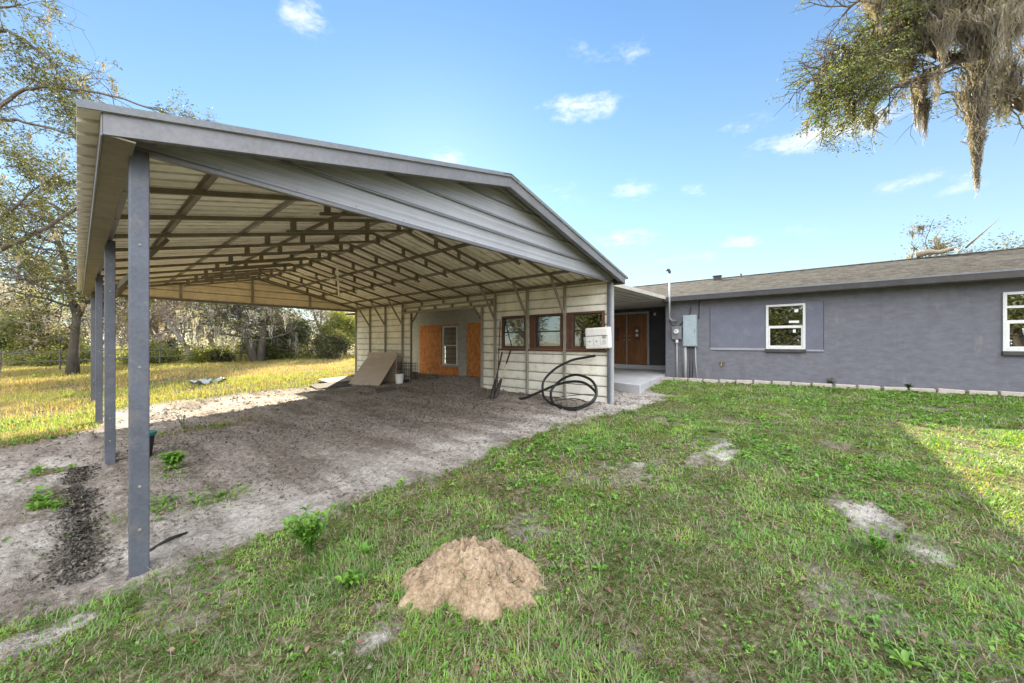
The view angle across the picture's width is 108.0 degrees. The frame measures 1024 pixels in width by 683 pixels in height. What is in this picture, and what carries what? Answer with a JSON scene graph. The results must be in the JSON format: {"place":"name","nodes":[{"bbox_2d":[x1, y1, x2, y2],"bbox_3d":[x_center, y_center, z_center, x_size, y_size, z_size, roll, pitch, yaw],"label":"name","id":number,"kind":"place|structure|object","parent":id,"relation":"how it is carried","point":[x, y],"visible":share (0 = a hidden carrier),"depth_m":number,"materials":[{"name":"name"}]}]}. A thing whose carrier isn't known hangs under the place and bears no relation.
{"place":"outdoors","nodes":[
{"label":"outdoors","id":0,"kind":"place"},
{"bbox_2d":[0,354,354,446],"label":"field grass","id":1,"kind":"structure","parent":0,"point":[18,385],"depth_m":13.60,"materials":[{"name":"yellow plant"}]},
{"bbox_2d":[0,344,1023,682],"bbox_3d":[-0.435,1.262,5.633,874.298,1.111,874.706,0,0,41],"label":"ground","id":2,"kind":"structure","parent":0,"point":[358,448],"depth_m":3.15,"materials":[{"name":"green plant"}]},
{"bbox_2d":[2,351,30,366],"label":"shrub","id":3,"kind":"object","parent":2,"relation":"on","point":[22,358],"visible":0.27,"depth_m":25.40,"materials":[{"name":"green plant"}]},
{"bbox_2d":[0,262,55,307],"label":"bare tree","id":4,"kind":"object","parent":2,"relation":"on","point":[1,286],"visible":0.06,"depth_m":38.08,"materials":[{"name":"grey plant"}]},
{"bbox_2d":[18,347,66,366],"bbox_3d":[-32.145,1.396,26.004,2.306,2.196,2.706,0,0,0],"label":"shrub","id":5,"kind":"object","parent":2,"relation":"on","point":[43,357],"visible":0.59,"depth_m":25.53,"materials":[{"name":"green plant"}]},
{"bbox_2d":[0,286,89,363],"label":"bare tree","id":6,"kind":"object","parent":2,"relation":"on","point":[62,337],"visible":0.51,"depth_m":26.76,"materials":[{"name":"grey plant"}]},
{"bbox_2d":[0,316,90,357],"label":"evergreen tree","id":7,"kind":"object","parent":2,"relation":"on","point":[5,344],"visible":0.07,"depth_m":31.23,"materials":[{"name":"green plant"}]},
{"bbox_2d":[0,287,119,357],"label":"evergreen tree","id":8,"kind":"object","parent":2,"relation":"on","point":[13,326],"visible":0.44,"depth_m":27.30,"materials":[{"name":"green plant"}]},
{"bbox_2d":[28,462,126,589],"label":"drip line gravel","id":9,"kind":"structure","parent":2,"relation":"on","point":[83,522],"depth_m":3.23,"materials":[{"name":"dark grey gravel"},{"name":"grey gravel"}]},
{"bbox_2d":[62,347,103,365],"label":"shrub","id":10,"kind":"object","parent":2,"relation":"on","point":[86,355],"visible":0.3,"depth_m":26.14,"materials":[{"name":"green plant"}]},
{"bbox_2d":[0,165,174,375],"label":"field oak","id":11,"kind":"object","parent":2,"relation":"on","point":[77,313],"visible":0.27,"depth_m":17.16,"materials":[{"name":"green plant"}]},
{"bbox_2d":[54,280,162,346],"bbox_3d":[-36.987,-2.348,34.762,6.767,8.028,8.361,0,0,41],"label":"bare tree","id":12,"kind":"object","parent":2,"relation":"on","point":[89,323],"visible":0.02,"depth_m":32.98,"materials":[{"name":"grey plant"}]},
{"bbox_2d":[0,0,219,325],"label":"overhanging oak","id":13,"kind":"object","parent":2,"relation":"on","point":[59,87],"visible":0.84,"depth_m":11.93,"materials":[{"name":"green plant"}]},
{"bbox_2d":[47,299,192,353],"bbox_3d":[-28.256,-2.921,28.569,7.904,9.094,9.807,0,0,41],"label":"bare tree","id":14,"kind":"object","parent":2,"relation":"on","point":[153,327],"visible":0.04,"depth_m":27.45,"materials":[{"name":"grey plant"}]},
{"bbox_2d":[103,305,171,350],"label":"bare tree","id":15,"kind":"object","parent":2,"relation":"on","point":[160,331],"visible":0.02,"depth_m":35.29,"materials":[{"name":"grey plant"}]},
{"bbox_2d":[116,338,181,365],"bbox_3d":[-24.159,0.814,24.773,3.369,2.623,3.197,0,0,2],"label":"shrub","id":16,"kind":"object","parent":2,"relation":"on","point":[155,352],"visible":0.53,"depth_m":24.97,"materials":[{"name":"green plant"}]},
{"bbox_2d":[150,430,156,456],"bbox_3d":[-5.090,1.411,5.126,0.287,0.350,0.287,0,0,41],"label":"plant pot","id":17,"kind":"object","parent":2,"relation":"on","point":[153,433],"visible":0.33,"depth_m":5.15,"materials":[{"name":"plastic"}]},
{"bbox_2d":[103,298,234,360],"bbox_3d":[-25.180,-2.073,28.142,8.214,7.387,7.774,0,0,0],"label":"bare tree","id":18,"kind":"object","parent":2,"relation":"on","point":[173,326],"visible":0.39,"depth_m":27.37,"materials":[{"name":"grey plant"}]},
{"bbox_2d":[150,532,187,550],"bbox_3d":[-2.769,1.590,2.996,0.035,0.035,0.275,0,0,12],"label":"stick","id":19,"kind":"object","parent":2,"relation":"on","point":[167,539],"visible":0.84,"depth_m":2.99,"materials":[{"name":"grey wood"}]},
{"bbox_2d":[156,450,187,468],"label":"weed clump","id":20,"kind":"object","parent":2,"relation":"on","point":[171,458],"visible":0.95,"depth_m":4.62,"materials":[{"name":"green plant"}]},
{"bbox_2d":[0,341,352,371],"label":"rail fence","id":21,"kind":"object","parent":2,"relation":"on","point":[60,351],"visible":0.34,"depth_m":22.24,"materials":[{"name":"grey wood"}]},
{"bbox_2d":[159,335,193,360],"bbox_3d":[-26.164,0.883,28.475,3.682,2.935,2.559,0,0,12],"label":"shrub","id":22,"kind":"object","parent":2,"relation":"on","point":[176,344],"visible":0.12,"depth_m":28.59,"materials":[{"name":"green plant"}]},
{"bbox_2d":[170,409,184,428],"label":"dead weed","id":23,"kind":"object","parent":2,"relation":"on","point":[183,423],"visible":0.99,"depth_m":6.70,"materials":[{"name":"beige plant"}]},
{"bbox_2d":[1,333,354,364],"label":"undergrowth","id":24,"kind":"object","parent":2,"relation":"on","point":[117,352],"visible":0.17,"depth_m":26.76,"materials":[{"name":"green plant"}]},
{"bbox_2d":[118,297,244,347],"bbox_3d":[-26.122,-3.772,30.491,10.570,10.576,10.074,0,0,41],"label":"bare tree","id":25,"kind":"object","parent":2,"relation":"on","point":[200,335],"visible":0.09,"depth_m":28.92,"materials":[{"name":"grey plant"}]},
{"bbox_2d":[30,312,354,351],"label":"woods","id":26,"kind":"object","parent":2,"relation":"on","point":[188,337],"visible":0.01,"depth_m":42.17,"materials":[{"name":"green plant"}]},
{"bbox_2d":[187,379,211,384],"bbox_3d":[-11.139,1.416,13.284,0.363,0.210,0.626,0,0,12],"label":"crumpled sheet","id":27,"kind":"object","parent":2,"relation":"on","point":[204,381],"visible":0.94,"depth_m":13.28,"materials":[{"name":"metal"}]},
{"bbox_2d":[183,343,218,362],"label":"shrub","id":28,"kind":"object","parent":2,"relation":"on","point":[198,356],"visible":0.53,"depth_m":25.05,"materials":[{"name":"green plant"}]},
{"bbox_2d":[0,407,404,537],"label":"soil weeds","id":29,"kind":"object","parent":2,"relation":"on","point":[42,497],"visible":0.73,"depth_m":4.62,"materials":[{"name":"green plant"}]},
{"bbox_2d":[205,377,225,382],"bbox_3d":[-11.004,1.402,13.825,0.628,0.227,0.364,0,0,-35],"label":"crumpled sheet","id":30,"kind":"object","parent":2,"relation":"on","point":[220,378],"visible":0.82,"depth_m":13.82,"materials":[{"name":"metal"}]},
{"bbox_2d":[203,345,239,362],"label":"shrub","id":31,"kind":"object","parent":2,"relation":"on","point":[221,359],"visible":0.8,"depth_m":25.36,"materials":[{"name":"green plant"}]},
{"bbox_2d":[191,305,285,341],"bbox_3d":[-26.853,-4.041,37.132,9.486,10.892,9.732,0,0,41],"label":"bare tree","id":32,"kind":"object","parent":2,"relation":"on","point":[236,320],"visible":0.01,"depth_m":34.86,"materials":[{"name":"grey plant"}]},
{"bbox_2d":[235,332,256,356],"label":"shrub","id":33,"kind":"object","parent":2,"relation":"on","point":[242,342],"visible":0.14,"depth_m":29.81,"materials":[{"name":"green plant"}]},
{"bbox_2d":[170,301,325,361],"bbox_3d":[-17.599,-3.027,24.551,10.412,11.659,12.108,0,0,41],"label":"leaning oak","id":34,"kind":"object","parent":2,"relation":"on","point":[242,326],"visible":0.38,"depth_m":24.20,"materials":[{"name":"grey plant"}]},
{"bbox_2d":[255,341,287,359],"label":"shrub","id":35,"kind":"object","parent":2,"relation":"on","point":[268,350],"visible":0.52,"depth_m":26.27,"materials":[{"name":"green plant"}]},
{"bbox_2d":[252,308,319,358],"bbox_3d":[-17.808,-0.233,29.076,5.492,5.109,5.470,0,0,41],"label":"evergreen tree","id":36,"kind":"object","parent":2,"relation":"on","point":[302,332],"visible":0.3,"depth_m":28.76,"materials":[{"name":"green plant"}]},
{"bbox_2d":[279,503,332,556],"bbox_3d":[-1.503,1.402,2.712,0.339,0.347,0.327,0,0,41],"label":"weed plant","id":37,"kind":"object","parent":2,"relation":"on","point":[310,532],"visible":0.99,"depth_m":2.71,"materials":[{"name":"green plant"}]},
{"bbox_2d":[1,373,619,632],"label":"leaf litter","id":38,"kind":"object","parent":2,"relation":"on","point":[70,548],"visible":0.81,"depth_m":5.84,"materials":[{"name":"brown plant"}]},
{"bbox_2d":[279,308,354,337],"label":"bare tree","id":39,"kind":"object","parent":2,"relation":"on","point":[315,317],"visible":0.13,"depth_m":31.28,"materials":[{"name":"grey plant"}]},
{"bbox_2d":[294,328,341,357],"bbox_3d":[-14.497,0.889,27.445,4.243,3.892,2.731,0,0,-32],"label":"shrub","id":40,"kind":"object","parent":2,"relation":"on","point":[315,341],"visible":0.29,"depth_m":27.17,"materials":[{"name":"green plant"}]},
{"bbox_2d":[304,311,342,346],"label":"bare tree","id":41,"kind":"object","parent":2,"relation":"on","point":[323,318],"visible":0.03,"depth_m":33.90,"materials":[{"name":"grey plant"}]},
{"bbox_2d":[0,375,649,640],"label":"soil clods","id":42,"kind":"object","parent":2,"relation":"on","point":[204,481],"visible":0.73,"depth_m":5.71,"materials":[{"name":"grey soil"}]},
{"bbox_2d":[306,328,354,360],"bbox_3d":[-12.631,0.504,25.775,2.808,3.293,3.414,0,0,41],"label":"shrub","id":43,"kind":"object","parent":2,"relation":"on","point":[333,347],"visible":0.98,"depth_m":25.74,"materials":[{"name":"green plant"}]},
{"bbox_2d":[310,381,350,388],"bbox_3d":[-5.924,1.379,12.110,1.012,0.094,1.149,0,0,-39],"label":"ground board","id":44,"kind":"object","parent":2,"relation":"on","point":[328,385],"visible":1,"depth_m":12.01,"materials":[{"name":"beige wood"}]},
{"bbox_2d":[317,376,352,382],"bbox_3d":[-6.199,1.321,13.366,1.105,0.091,1.335,0,0,-43],"label":"ground board","id":45,"kind":"object","parent":44,"relation":"on","point":[338,379],"visible":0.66,"depth_m":13.27,"materials":[{"name":"white wood"}]},
{"bbox_2d":[309,310,354,355],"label":"evergreen tree","id":46,"kind":"object","parent":2,"relation":"on","point":[345,323],"visible":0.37,"depth_m":29.82,"materials":[{"name":"green plant"}]},
{"bbox_2d":[334,567,363,589],"bbox_3d":[-1.038,1.514,2.349,0.170,0.135,0.149,0,0,19],"label":"weed rosette","id":47,"kind":"object","parent":2,"relation":"on","point":[349,576],"visible":0.95,"depth_m":2.35,"materials":[{"name":"green plant"}]},
{"bbox_2d":[74,98,627,577],"bbox_3d":[-4.564,-0.300,9.048,12.013,4.080,7.839,0,0,41],"label":"carport","id":48,"kind":"object","parent":2,"relation":"on","point":[386,246],"visible":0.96,"depth_m":5.59,"materials":[{"name":"grey metal"}]},
{"bbox_2d":[502,315,525,348],"bbox_3d":[0.061,-0.275,9.938,0.850,0.870,0.075,0,0,41],"label":"window","id":49,"kind":"structure","parent":48,"relation":"in","point":[513,327],"depth_m":9.94,"materials":[{"name":"brown wood"}]},
{"bbox_2d":[533,313,562,348],"bbox_3d":[0.897,-0.275,9.223,0.870,0.870,0.075,0,0,41],"label":"window","id":50,"kind":"structure","parent":48,"relation":"in","point":[547,328],"depth_m":9.22,"materials":[{"name":"brown wood"}]},
{"bbox_2d":[571,310,605,349],"bbox_3d":[1.733,-0.275,8.508,0.850,0.870,0.075,0,0,41],"label":"window","id":51,"kind":"structure","parent":48,"relation":"in","point":[580,321],"depth_m":8.59,"materials":[{"name":"brown wood"}]},
{"bbox_2d":[585,327,611,348],"bbox_3d":[1.896,-0.097,8.180,0.609,0.483,0.131,0,0,41],"label":"control box","id":52,"kind":"object","parent":48,"relation":"attached to","point":[599,338],"visible":1,"depth_m":8.11,"materials":[{"name":"white plastic"}]},
{"bbox_2d":[355,542,373,554],"bbox_3d":[-1.080,1.516,2.737,0.160,0.091,0.134,0,0,41],"label":"weed rosette","id":53,"kind":"object","parent":2,"relation":"on","point":[365,548],"visible":0.9,"depth_m":2.72,"materials":[{"name":"green plant"}]},
{"bbox_2d":[329,618,402,672],"bbox_3d":[-0.759,1.587,1.946,0.299,0.060,0.377,0,0,41],"label":"soil mound","id":54,"kind":"object","parent":2,"relation":"on","point":[340,652],"visible":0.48,"depth_m":1.88,"materials":[{"name":"grey soil"}]},
{"bbox_2d":[349,359,394,385],"bbox_3d":[-4.835,0.999,12.845,2.648,0.844,1.229,0,0,41],"label":"leaning board","id":55,"kind":"object","parent":2,"relation":"on","point":[372,372],"visible":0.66,"depth_m":12.77,"materials":[{"name":"brown wood"}]},
{"bbox_2d":[367,352,396,381],"bbox_3d":[-4.757,0.856,13.513,2.698,1.036,0.545,0,0,41],"label":"leaning board","id":56,"kind":"object","parent":2,"relation":"on","point":[390,374],"visible":0.49,"depth_m":13.31,"materials":[{"name":"brown wood"}]},
{"bbox_2d":[375,386,396,392],"bbox_3d":[-3.630,1.341,10.693,0.543,0.073,0.814,0,0,-25],"label":"ground board","id":57,"kind":"object","parent":2,"relation":"on","point":[390,388],"visible":1,"depth_m":10.62,"materials":[{"name":"grey wood"}]},
{"bbox_2d":[395,374,403,383],"bbox_3d":[-3.627,1.163,11.988,0.281,0.300,0.288,0,0,41],"label":"paint bucket","id":58,"kind":"object","parent":2,"relation":"on","point":[399,378],"visible":0.97,"depth_m":11.88,"materials":[{"name":"white plastic"}]},
{"bbox_2d":[401,362,417,382],"bbox_3d":[-3.494,0.995,12.452,0.507,0.625,0.429,0,0,41],"label":"wire crate","id":59,"kind":"object","parent":2,"relation":"on","point":[406,371],"visible":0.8,"depth_m":12.45,"materials":[{"name":"metal"}]},
{"bbox_2d":[349,534,569,644],"bbox_3d":[-0.311,1.446,2.437,1.418,0.320,0.985,0,0,-14],"label":"soil mound","id":60,"kind":"object","parent":2,"relation":"on","point":[437,577],"visible":0.94,"depth_m":2.26,"materials":[{"name":"beige soil"}]},
{"bbox_2d":[494,559,518,582],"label":"dry stalk","id":61,"kind":"object","parent":60,"relation":"on","point":[497,568],"visible":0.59,"depth_m":2.26,"materials":[{"name":"brown plant"}]},
{"bbox_2d":[457,555,493,577],"bbox_3d":[-0.233,1.454,2.247,0.242,0.247,0.095,0,0,25],"label":"dry stalk","id":62,"kind":"object","parent":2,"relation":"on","point":[463,570],"visible":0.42,"depth_m":2.25,"materials":[{"name":"brown plant"}]},
{"bbox_2d":[497,321,500,384],"bbox_3d":[-0.355,0.400,9.859,0.028,1.968,0.603,0,0,7],"label":"pole","id":63,"kind":"object","parent":2,"relation":"on","point":[498,349],"visible":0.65,"depth_m":9.93,"materials":[{"name":"black metal"}]},
{"bbox_2d":[490,350,510,398],"bbox_3d":[-0.277,0.812,9.470,0.303,1.214,1.049,0,0,16],"label":"post hole digger","id":64,"kind":"object","parent":2,"relation":"on","point":[495,390],"visible":0.94,"depth_m":9.26,"materials":[{"name":"metal"}]},
{"bbox_2d":[0,379,1023,682],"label":"lawn grass","id":65,"kind":"structure","parent":2,"relation":"on","point":[614,525],"depth_m":2.52,"materials":[{"name":"green plant"}]},
{"bbox_2d":[0,380,1023,682],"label":"lawn weeds","id":66,"kind":"object","parent":2,"relation":"on","point":[820,494],"visible":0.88,"depth_m":3.50,"materials":[{"name":"green plant"}]},
{"bbox_2d":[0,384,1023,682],"bbox_3d":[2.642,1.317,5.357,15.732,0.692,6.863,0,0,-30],"label":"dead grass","id":67,"kind":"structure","parent":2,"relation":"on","point":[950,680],"depth_m":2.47,"materials":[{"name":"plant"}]},
{"bbox_2d":[2,387,1023,682],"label":"fallen leaves","id":68,"kind":"object","parent":2,"relation":"on","point":[618,567],"visible":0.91,"depth_m":2.27,"materials":[{"name":"brown plant"}]},
{"bbox_2d":[519,355,597,410],"bbox_3d":[1.080,0.828,8.266,2.015,1.131,0.950,0,0,41],"label":"pipe coil","id":69,"kind":"object","parent":2,"relation":"on","point":[584,405],"visible":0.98,"depth_m":8.16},
{"bbox_2d":[592,562,607,571],"bbox_3d":[0.589,1.489,2.457,0.117,0.054,0.089,0,0,-3],"label":"weed rosette","id":70,"kind":"object","parent":2,"relation":"on","point":[602,568],"visible":1,"depth_m":2.47,"materials":[{"name":"green plant"}]},
{"bbox_2d":[614,368,665,393],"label":"porch slab","id":71,"kind":"structure","parent":2,"relation":"on","point":[635,381],"depth_m":10.91,"materials":[{"name":"concrete"}]},
{"bbox_2d":[661,376,673,379],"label":"edging block","id":72,"kind":"object","parent":2,"relation":"on","point":[666,378],"depth_m":11.58,"materials":[{"name":"concrete"}]},
{"bbox_2d":[674,377,687,380],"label":"edging block","id":73,"kind":"object","parent":2,"relation":"on","point":[682,379],"depth_m":11.29,"materials":[{"name":"concrete"}]},
{"bbox_2d":[345,247,1023,391],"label":"house","id":74,"kind":"structure","parent":2,"relation":"on","point":[953,321],"depth_m":9.69,"materials":[{"name":"paint"}]},
{"bbox_2d":[441,326,457,366],"bbox_3d":[-2.415,0.145,14.412,0.970,1.570,0.140,0,0,41],"label":"window","id":75,"kind":"structure","parent":74,"relation":"in","point":[449,334],"depth_m":14.46,"materials":[{"name":"white glass"}]},
{"bbox_2d":[614,315,625,363],"bbox_3d":[4.398,-0.151,15.625,0.835,2.053,0.126,0,0,41],"label":"door","id":76,"kind":"structure","parent":74,"relation":"in","point":[619,320],"depth_m":15.52,"materials":[{"name":"brown wood"}]},
{"bbox_2d":[627,314,646,363],"bbox_3d":[5.059,-0.151,15.059,0.835,2.053,0.126,0,0,41],"label":"door","id":77,"kind":"structure","parent":74,"relation":"in","point":[636,323],"depth_m":15.06,"materials":[{"name":"brown wood"}]},
{"bbox_2d":[672,326,681,376],"bbox_3d":[5.265,0.340,11.898,0.300,1.720,0.196,0,0,41],"label":"electric meter","id":78,"kind":"object","parent":74,"relation":"attached to","point":[676,333],"visible":0.97,"depth_m":11.92,"materials":[{"name":"grey metal"}]},
{"bbox_2d":[666,269,690,325],"bbox_3d":[5.202,-1.409,11.693,0.659,1.835,0.573,0,0,41],"label":"service mast","id":79,"kind":"object","parent":74,"relation":"attached to","point":[669,271],"visible":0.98,"depth_m":11.67,"materials":[{"name":"metal"}]},
{"bbox_2d":[682,301,699,377],"bbox_3d":[5.586,-0.049,11.649,0.500,2.502,0.156,0,0,41],"label":"breaker panel","id":80,"kind":"object","parent":74,"relation":"attached to","point":[690,331],"visible":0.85,"depth_m":11.62,"materials":[{"name":"grey paint"}]},
{"bbox_2d":[683,315,695,345],"bbox_3d":[5.540,-0.370,11.607,0.365,0.950,0.012,0,0,41],"label":"panel door","id":81,"kind":"structure","parent":80,"relation":"in","point":[689,322],"depth_m":11.60,"materials":[{"name":"grey paint"}]},
{"bbox_2d":[719,361,725,366],"bbox_3d":[6.249,0.640,11.086,0.193,0.160,0.156,0,0,41],"label":"hose bib","id":82,"kind":"object","parent":74,"relation":"attached to","point":[722,363],"visible":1,"depth_m":11.12,"materials":[{"name":"gold metal"}]},
{"bbox_2d":[765,303,805,352],"bbox_3d":[7.453,-0.390,10.147,0.890,1.310,0.135,0,0,41],"label":"window","id":83,"kind":"structure","parent":74,"relation":"in","point":[801,349],"depth_m":10.07,"materials":[{"name":"white plastic"}]},
{"bbox_2d":[915,219,998,257],"bbox_3d":[12.517,-2.893,10.450,1.578,0.980,0.763,0,0,41],"label":"fallen branch","id":84,"kind":"object","parent":74,"relation":"on","point":[918,254],"visible":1,"depth_m":10.83,"materials":[{"name":"wood"}]},
{"bbox_2d":[1002,291,1023,355],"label":"window","id":85,"kind":"structure","parent":74,"relation":"in","point":[1006,323],"depth_m":7.71,"materials":[{"name":"white plastic"}]},
{"bbox_2d":[688,378,702,381],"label":"edging block","id":86,"kind":"object","parent":2,"relation":"on","point":[694,379],"depth_m":11.06,"materials":[{"name":"concrete"}]},
{"bbox_2d":[703,379,717,382],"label":"edging block","id":87,"kind":"object","parent":2,"relation":"on","point":[710,380],"depth_m":10.80,"materials":[{"name":"concrete"}]},
{"bbox_2d":[720,379,734,382],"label":"edging block","id":88,"kind":"object","parent":2,"relation":"on","point":[724,380],"depth_m":10.55,"materials":[{"name":"concrete"}]},
{"bbox_2d":[736,380,751,383],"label":"edging block","id":89,"kind":"object","parent":2,"relation":"on","point":[745,381],"depth_m":10.27,"materials":[{"name":"concrete"}]},
{"bbox_2d":[754,380,770,383],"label":"edging block","id":90,"kind":"object","parent":2,"relation":"on","point":[761,382],"depth_m":10.02,"materials":[{"name":"concrete"}]},
{"bbox_2d":[773,381,790,385],"bbox_3d":[7.091,1.093,9.790,0.374,0.148,0.140,-1,-1,41],"label":"edging block","id":91,"kind":"object","parent":2,"relation":"on","point":[782,382],"depth_m":9.72,"materials":[{"name":"concrete"}]},
{"bbox_2d":[792,382,810,386],"bbox_3d":[7.396,1.101,9.519,0.140,0.148,0.374,-4,4,-45],"label":"edging block","id":92,"kind":"object","parent":2,"relation":"on","point":[800,383],"depth_m":9.47,"materials":[{"name":"concrete"}]},
{"bbox_2d":[812,383,831,386],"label":"edging block","id":93,"kind":"object","parent":2,"relation":"on","point":[823,384],"depth_m":9.20,"materials":[{"name":"concrete"}]},
{"bbox_2d":[826,377,835,384],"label":"dead shrub","id":94,"kind":"object","parent":2,"relation":"on","point":[830,382],"visible":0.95,"depth_m":9.29,"materials":[{"name":"brown plant"}]},
{"bbox_2d":[835,384,855,388],"bbox_3d":[8.017,1.085,8.947,0.374,0.148,0.140,-1,1,39],"label":"edging block","id":95,"kind":"object","parent":2,"relation":"on","point":[843,385],"depth_m":8.92,"materials":[{"name":"concrete"}]},
{"bbox_2d":[858,385,880,389],"bbox_3d":[8.320,1.079,8.671,0.374,0.148,0.140,2,2,40],"label":"edging block","id":96,"kind":"object","parent":2,"relation":"on","point":[868,387],"depth_m":8.63,"materials":[{"name":"concrete"}]},
{"bbox_2d":[859,528,891,555],"bbox_3d":[2.504,1.383,2.553,0.152,0.174,0.171,0,0,-18],"label":"weed rosette","id":97,"kind":"object","parent":2,"relation":"on","point":[879,544],"visible":1,"depth_m":2.54,"materials":[{"name":"green plant"}]},
{"bbox_2d":[765,0,1023,202],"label":"live oak","id":98,"kind":"object","parent":2,"relation":"on","point":[982,34],"visible":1,"depth_m":6.21,"materials":[{"name":"green plant"}]},
{"bbox_2d":[883,387,906,391],"bbox_3d":[8.638,1.081,8.390,0.374,0.148,0.140,-3,0,38],"label":"edging block","id":99,"kind":"object","parent":2,"relation":"on","point":[896,388],"depth_m":8.34,"materials":[{"name":"concrete"}]},
{"bbox_2d":[884,649,923,668],"bbox_3d":[1.818,1.473,1.727,0.129,0.059,0.124,0,0,41],"label":"weed rosette","id":100,"kind":"object","parent":2,"relation":"on","point":[903,656],"visible":0.95,"depth_m":1.74,"materials":[{"name":"green plant"}]},
{"bbox_2d":[904,383,912,389],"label":"dark tuft","id":101,"kind":"object","parent":2,"relation":"on","point":[908,386],"visible":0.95,"depth_m":8.44,"materials":[{"name":"green plant"}]},
{"bbox_2d":[909,388,935,392],"bbox_3d":[8.956,1.073,8.121,0.374,0.148,0.140,-1,1,41],"label":"edging block","id":102,"kind":"object","parent":2,"relation":"on","point":[925,389],"depth_m":8.07,"materials":[{"name":"concrete"}]},
{"bbox_2d":[937,388,964,393],"bbox_3d":[9.269,1.060,7.864,0.374,0.148,0.140,3,-1,38],"label":"edging block","id":103,"kind":"object","parent":2,"relation":"on","point":[946,391],"depth_m":7.83,"materials":[{"name":"concrete"}]},
{"bbox_2d":[894,215,1020,258],"bbox_3d":[18.285,-2.167,15.830,6.548,6.739,5.477,0,0,6],"label":"roadside tree","id":104,"kind":"object","parent":2,"relation":"on","point":[920,227],"visible":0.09,"depth_m":16.07,"materials":[{"name":"green plant"}]},
{"bbox_2d":[967,390,997,395],"bbox_3d":[9.602,1.059,7.599,0.374,0.148,0.140,-1,-4,38],"label":"edging block","id":105,"kind":"object","parent":2,"relation":"on","point":[982,392],"depth_m":7.55,"materials":[{"name":"concrete"}]},
{"bbox_2d":[988,233,1023,249],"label":"roadside tree","id":106,"kind":"object","parent":2,"relation":"on","point":[1007,240],"visible":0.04,"depth_m":16.03,"materials":[{"name":"green plant"}]},
{"bbox_2d":[999,391,1023,397],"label":"edging block","id":107,"kind":"object","parent":2,"relation":"on","point":[1008,393],"depth_m":7.34,"materials":[{"name":"concrete"}]},
{"bbox_2d":[0,0,1023,343],"label":"sky","id":108,"kind":"structure","parent":0,"point":[646,126],"materials":[{"name":"blue"}]}
]}

